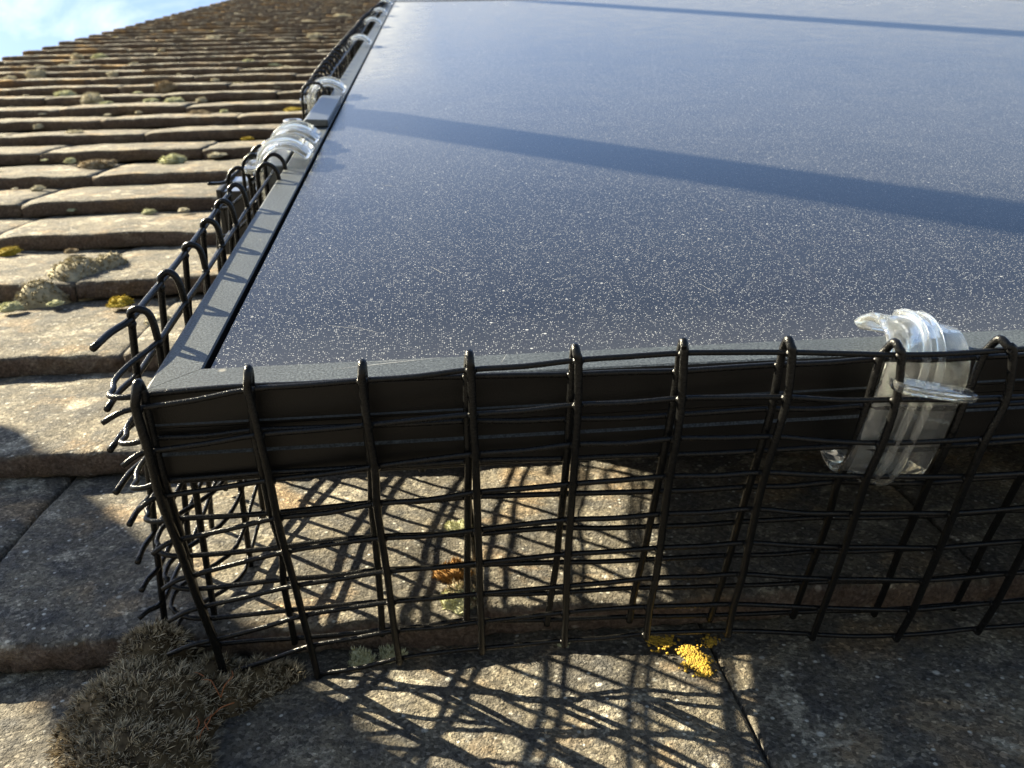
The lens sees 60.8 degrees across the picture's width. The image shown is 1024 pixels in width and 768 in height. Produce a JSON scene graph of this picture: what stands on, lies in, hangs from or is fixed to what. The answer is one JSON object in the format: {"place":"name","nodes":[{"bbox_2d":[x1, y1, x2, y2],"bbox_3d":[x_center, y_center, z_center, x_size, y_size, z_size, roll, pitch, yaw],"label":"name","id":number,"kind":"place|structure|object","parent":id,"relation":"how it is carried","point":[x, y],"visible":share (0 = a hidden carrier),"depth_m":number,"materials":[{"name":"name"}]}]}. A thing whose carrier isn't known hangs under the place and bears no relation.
{"place":"outdoors","nodes":[
{"label":"outdoors","id":0,"kind":"place"},
{"bbox_2d":[0,0,224,60],"label":"sky","id":1,"kind":"structure","parent":0,"point":[25,25],"materials":[{"name":"blue"}]},
{"bbox_2d":[0,0,1023,767],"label":"tiled roof","id":2,"kind":"structure","parent":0,"point":[74,602],"depth_m":0.29,"materials":[{"name":"concrete"}]},
{"bbox_2d":[0,75,17,79],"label":"moss cushion","id":3,"kind":"object","parent":2,"relation":"on","point":[8,77],"visible":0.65,"depth_m":1.46,"materials":[{"name":"beige plant"}]},
{"bbox_2d":[0,246,22,256],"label":"moss cushion","id":4,"kind":"object","parent":2,"relation":"on","point":[9,251],"visible":1,"depth_m":0.62,"materials":[{"name":"yellow plant"}]},
{"bbox_2d":[0,300,23,312],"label":"moss cushion","id":5,"kind":"object","parent":2,"relation":"on","point":[8,307],"visible":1,"depth_m":0.52,"materials":[{"name":"plant"}]},
{"bbox_2d":[25,69,46,78],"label":"moss cushion","id":6,"kind":"object","parent":2,"relation":"on","point":[35,73],"visible":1,"depth_m":1.51,"materials":[{"name":"beige plant"}]},
{"bbox_2d":[32,123,43,128],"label":"moss cushion","id":7,"kind":"object","parent":2,"relation":"on","point":[39,125],"visible":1,"depth_m":1.07,"materials":[{"name":"grey plant"}]},
{"bbox_2d":[30,185,45,190],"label":"moss cushion","id":8,"kind":"object","parent":2,"relation":"on","point":[38,188],"visible":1,"depth_m":0.79,"materials":[{"name":"beige plant"}]},
{"bbox_2d":[46,299,64,306],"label":"moss cushion","id":9,"kind":"object","parent":2,"relation":"on","point":[53,303],"visible":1,"depth_m":0.53,"materials":[{"name":"plant"}]},
{"bbox_2d":[53,90,75,96],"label":"moss cushion","id":10,"kind":"object","parent":2,"relation":"on","point":[64,93],"visible":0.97,"depth_m":1.31,"materials":[{"name":"plant"}]},
{"bbox_2d":[63,157,75,163],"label":"moss cushion","id":11,"kind":"object","parent":2,"relation":"on","point":[70,160],"visible":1,"depth_m":0.89,"materials":[{"name":"plant"}]},
{"bbox_2d":[12,251,129,309],"bbox_3d":[-0.283,-0.067,0.566,0.070,0.031,0.090,-3,27,-5],"label":"moss clump","id":12,"kind":"object","parent":2,"relation":"on","point":[39,293],"visible":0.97,"depth_m":0.55,"materials":[{"name":"beige plant"}]},
{"bbox_2d":[63,248,78,253],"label":"moss cushion","id":13,"kind":"object","parent":2,"relation":"on","point":[71,250],"visible":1,"depth_m":0.62,"materials":[{"name":"plant"}]},
{"bbox_2d":[64,129,84,133],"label":"moss cushion","id":14,"kind":"object","parent":2,"relation":"on","point":[74,131],"visible":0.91,"depth_m":1.01,"materials":[{"name":"beige plant"}]},
{"bbox_2d":[68,61,80,64],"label":"moss cushion","id":15,"kind":"object","parent":2,"relation":"on","point":[74,63],"visible":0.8,"depth_m":1.66,"materials":[{"name":"beige plant"}]},
{"bbox_2d":[70,52,83,58],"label":"moss cushion","id":16,"kind":"object","parent":2,"relation":"on","point":[75,56],"visible":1,"depth_m":1.78,"materials":[{"name":"beige plant"}]},
{"bbox_2d":[79,91,104,104],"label":"moss cushion","id":17,"kind":"object","parent":2,"relation":"on","point":[87,98],"visible":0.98,"depth_m":1.24,"materials":[{"name":"grey plant"}]},
{"bbox_2d":[76,158,116,168],"bbox_3d":[-0.413,-0.220,0.868,0.042,0.011,0.037,-16,30,-29],"label":"moss cushion","id":18,"kind":"object","parent":2,"relation":"on","point":[96,164],"visible":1,"depth_m":0.86,"materials":[{"name":"brown plant"}]},
{"bbox_2d":[91,53,107,58],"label":"moss cushion","id":19,"kind":"object","parent":2,"relation":"on","point":[98,56],"visible":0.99,"depth_m":1.78,"materials":[{"name":"plant"}]},
{"bbox_2d":[100,101,114,103],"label":"moss cushion","id":20,"kind":"object","parent":2,"relation":"on","point":[107,102],"visible":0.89,"depth_m":1.22,"materials":[{"name":"grey plant"}]},
{"bbox_2d":[106,71,118,76],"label":"moss cushion","id":21,"kind":"object","parent":2,"relation":"on","point":[112,74],"visible":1,"depth_m":1.52,"materials":[{"name":"beige plant"}]},
{"bbox_2d":[106,294,133,308],"bbox_3d":[-0.237,-0.050,0.527,0.018,0.006,0.020,-11,28,-20],"label":"moss cushion","id":22,"kind":"object","parent":2,"relation":"on","point":[122,301],"visible":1,"depth_m":0.53,"materials":[{"name":"yellow plant"}]},
{"bbox_2d":[141,208,157,213],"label":"moss cushion","id":23,"kind":"object","parent":2,"relation":"on","point":[147,211],"visible":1,"depth_m":0.71,"materials":[{"name":"plant"}]},
{"bbox_2d":[143,98,158,102],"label":"moss cushion","id":24,"kind":"object","parent":2,"relation":"on","point":[151,100],"visible":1,"depth_m":1.25,"materials":[{"name":"plant"}]},
{"bbox_2d":[143,313,170,325],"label":"moss cushion","id":25,"kind":"object","parent":2,"relation":"on","point":[157,317],"visible":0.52,"depth_m":0.50,"materials":[{"name":"beige plant"}]},
{"bbox_2d":[152,80,179,92],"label":"moss cushion","id":26,"kind":"object","parent":2,"relation":"on","point":[161,87],"visible":0.98,"depth_m":1.35,"materials":[{"name":"brown plant"}]},
{"bbox_2d":[157,152,186,164],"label":"moss cushion","id":27,"kind":"object","parent":2,"relation":"on","point":[172,158],"visible":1,"depth_m":0.88,"materials":[{"name":"plant"}]},
{"bbox_2d":[163,96,184,102],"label":"moss cushion","id":28,"kind":"object","parent":2,"relation":"on","point":[173,99],"visible":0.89,"depth_m":1.23,"materials":[{"name":"plant"}]},
{"bbox_2d":[42,616,321,767],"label":"moss clump","id":29,"kind":"object","parent":2,"relation":"on","point":[145,701],"visible":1,"depth_m":0.23,"materials":[{"name":"grey plant"}]},
{"bbox_2d":[178,207,189,211],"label":"moss cushion","id":30,"kind":"object","parent":2,"relation":"on","point":[183,209],"visible":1,"depth_m":0.71,"materials":[{"name":"beige plant"}]},
{"bbox_2d":[185,110,211,113],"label":"moss cushion","id":31,"kind":"object","parent":2,"relation":"on","point":[198,112],"visible":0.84,"depth_m":1.14,"materials":[{"name":"brown plant"}]},
{"bbox_2d":[195,97,206,101],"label":"moss cushion","id":32,"kind":"object","parent":2,"relation":"on","point":[200,99],"visible":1,"depth_m":1.25,"materials":[{"name":"grey plant"}]},
{"bbox_2d":[206,35,219,38],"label":"moss cushion","id":33,"kind":"object","parent":2,"relation":"on","point":[214,36],"visible":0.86,"depth_m":2.16,"materials":[{"name":"beige plant"}]},
{"bbox_2d":[210,78,219,81],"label":"moss cushion","id":34,"kind":"object","parent":2,"relation":"on","point":[214,80],"visible":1,"depth_m":1.44,"materials":[{"name":"beige plant"}]},
{"bbox_2d":[207,152,226,157],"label":"moss cushion","id":35,"kind":"object","parent":2,"relation":"on","point":[215,154],"visible":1,"depth_m":0.91,"materials":[{"name":"beige plant"}]},
{"bbox_2d":[220,109,228,112],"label":"moss cushion","id":36,"kind":"object","parent":2,"relation":"on","point":[224,111],"visible":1,"depth_m":1.16,"materials":[{"name":"plant"}]},
{"bbox_2d":[216,173,258,254],"bbox_3d":[0.451,-0.127,0.539,1.227,0.036,0.039,-3,27,-5],"label":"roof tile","id":37,"kind":"object","parent":2,"relation":"on","point":[221,192],"visible":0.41,"depth_m":0.47,"materials":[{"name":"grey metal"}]},
{"bbox_2d":[147,0,1023,483],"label":"solar panel","id":38,"kind":"object","parent":37,"relation":"attached to","point":[495,182],"visible":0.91,"depth_m":0.32,"materials":[{"name":"blue glass"}]},
{"bbox_2d":[267,95,340,191],"bbox_3d":[-0.117,-0.140,0.503,0.025,0.034,0.178,-3,26,-5],"label":"end clamp","id":39,"kind":"object","parent":38,"relation":"attached to","point":[323,111],"visible":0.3,"depth_m":0.50,"materials":[{"name":"grey metal"}]},
{"bbox_2d":[240,136,254,140],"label":"moss cushion","id":40,"kind":"object","parent":2,"relation":"on","point":[248,138],"visible":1,"depth_m":0.98,"materials":[{"name":"yellow plant"}]},
{"bbox_2d":[269,62,281,65],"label":"moss cushion","id":41,"kind":"object","parent":2,"relation":"on","point":[274,64],"visible":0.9,"depth_m":1.64,"materials":[{"name":"green plant"}]},
{"bbox_2d":[283,107,301,111],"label":"moss cushion","id":42,"kind":"object","parent":2,"relation":"on","point":[292,109],"visible":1,"depth_m":1.17,"materials":[{"name":"yellow plant"}]},
{"bbox_2d":[306,32,323,39],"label":"moss cushion","id":43,"kind":"object","parent":2,"relation":"on","point":[315,36],"visible":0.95,"depth_m":2.11,"materials":[{"name":"beige plant"}]},
{"bbox_2d":[334,14,350,16],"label":"moss cushion","id":44,"kind":"object","parent":2,"relation":"on","point":[343,15],"visible":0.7,"depth_m":2.81,"materials":[{"name":"beige plant"}]},
{"bbox_2d":[300,1,387,120],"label":"wire mesh","id":45,"kind":"object","parent":2,"relation":"attached to","point":[352,50],"visible":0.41,"depth_m":0.81,"materials":[{"name":"black metal"}]},
{"bbox_2d":[300,76,346,113],"bbox_3d":[-0.132,-0.191,0.617,0.032,0.050,0.024,-3,27,-5],"label":"clip","id":46,"kind":"object","parent":45,"relation":"attached to","point":[310,100],"visible":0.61,"depth_m":0.60,"materials":[{"name":"white"}]},
{"bbox_2d":[341,33,371,60],"bbox_3d":[-0.165,-0.347,0.932,0.032,0.050,0.024,-3,27,-5],"label":"clip","id":47,"kind":"object","parent":45,"relation":"attached to","point":[363,37],"visible":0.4,"depth_m":0.92,"materials":[{"name":"white"}]},
{"bbox_2d":[359,16,381,28],"bbox_3d":[-0.190,-0.466,1.173,0.032,0.050,0.024,-3,27,-5],"label":"clip","id":48,"kind":"object","parent":45,"relation":"attached to","point":[373,18],"visible":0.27,"depth_m":1.16,"materials":[{"name":"white"}]},
{"bbox_2d":[372,7,386,15],"bbox_3d":[-0.210,-0.561,1.365,0.032,0.050,0.024,-3,27,-5],"label":"clip","id":49,"kind":"object","parent":45,"relation":"attached to","point":[381,9],"visible":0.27,"depth_m":1.35,"materials":[{"name":"white"}]},
{"bbox_2d":[347,645,376,666],"bbox_3d":[-0.046,0.085,0.267,0.011,0.010,0.013,-4,-4,15],"label":"moss cushion","id":50,"kind":"object","parent":2,"relation":"on","point":[359,656],"visible":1,"depth_m":0.26,"materials":[{"name":"green plant"}]},
{"bbox_2d":[374,643,407,664],"bbox_3d":[-0.037,0.084,0.267,0.012,0.010,0.011,-4,-4,9],"label":"moss cushion","id":51,"kind":"object","parent":2,"relation":"on","point":[386,652],"visible":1,"depth_m":0.27,"materials":[{"name":"green plant"}]},
{"bbox_2d":[390,0,450,0],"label":"solar panel","id":52,"kind":"object","parent":2,"relation":"attached to","point":[420,0],"visible":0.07,"depth_m":1.76,"materials":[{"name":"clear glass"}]},
{"bbox_2d":[431,556,475,583],"bbox_3d":[-0.019,0.063,0.291,0.015,0.011,0.012,-3,-3,4],"label":"moss cushion","id":53,"kind":"object","parent":2,"relation":"on","point":[447,576],"visible":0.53,"depth_m":0.29,"materials":[{"name":"brown plant"}]},
{"bbox_2d":[439,583,476,614],"bbox_3d":[-0.017,0.068,0.277,0.013,0.010,0.012,-5,-4,31],"label":"moss cushion","id":54,"kind":"object","parent":2,"relation":"on","point":[456,606],"visible":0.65,"depth_m":0.27,"materials":[{"name":"plant"}]},
{"bbox_2d":[439,579,476,607],"bbox_3d":[-0.017,0.067,0.279,0.014,0.010,0.013,-4,-4,18],"label":"moss cushion","id":55,"kind":"object","parent":2,"relation":"on","point":[473,602],"visible":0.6,"depth_m":0.28,"materials":[{"name":"beige plant"}]},
{"bbox_2d":[444,517,472,530],"bbox_3d":[-0.020,0.053,0.318,0.011,0.009,0.011,-3,-3,2],"label":"moss cushion","id":56,"kind":"object","parent":2,"relation":"on","point":[453,525],"visible":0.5,"depth_m":0.32,"materials":[{"name":"plant"}]},
{"bbox_2d":[89,139,1023,646],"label":"wire mesh","id":57,"kind":"object","parent":2,"relation":"on","point":[159,347],"visible":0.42,"depth_m":0.23,"materials":[{"name":"black metal"}]},
{"bbox_2d":[244,133,313,202],"bbox_3d":[-0.112,-0.097,0.427,0.032,0.050,0.024,-3,27,-5],"label":"clip","id":58,"kind":"object","parent":57,"relation":"attached to","point":[301,146],"visible":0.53,"depth_m":0.41,"materials":[{"name":"white"}]},
{"bbox_2d":[257,120,321,153],"bbox_3d":[-0.116,-0.113,0.460,0.032,0.050,0.024,-3,27,-5],"label":"clip","id":59,"kind":"object","parent":57,"relation":"attached to","point":[310,132],"visible":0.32,"depth_m":0.45,"materials":[{"name":"white"}]},
{"bbox_2d":[820,309,977,485],"bbox_3d":[0.094,0.005,0.215,0.022,0.045,0.029,8,25,-10],"label":"clip","id":60,"kind":"object","parent":57,"relation":"attached to","point":[922,331],"visible":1,"depth_m":0.21,"materials":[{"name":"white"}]},
{"bbox_2d":[100,335,1023,679],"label":"wire mesh","id":61,"kind":"object","parent":2,"relation":"on","point":[140,407],"visible":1,"depth_m":0.22,"materials":[{"name":"black metal"}]},
{"bbox_2d":[646,634,723,678],"bbox_3d":[0.053,0.082,0.264,0.024,0.010,0.016,-3,-3,4],"label":"lichen patch","id":62,"kind":"object","parent":2,"relation":"on","point":[700,664],"visible":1,"depth_m":0.27,"materials":[{"name":"yellow plant"}]}
]}

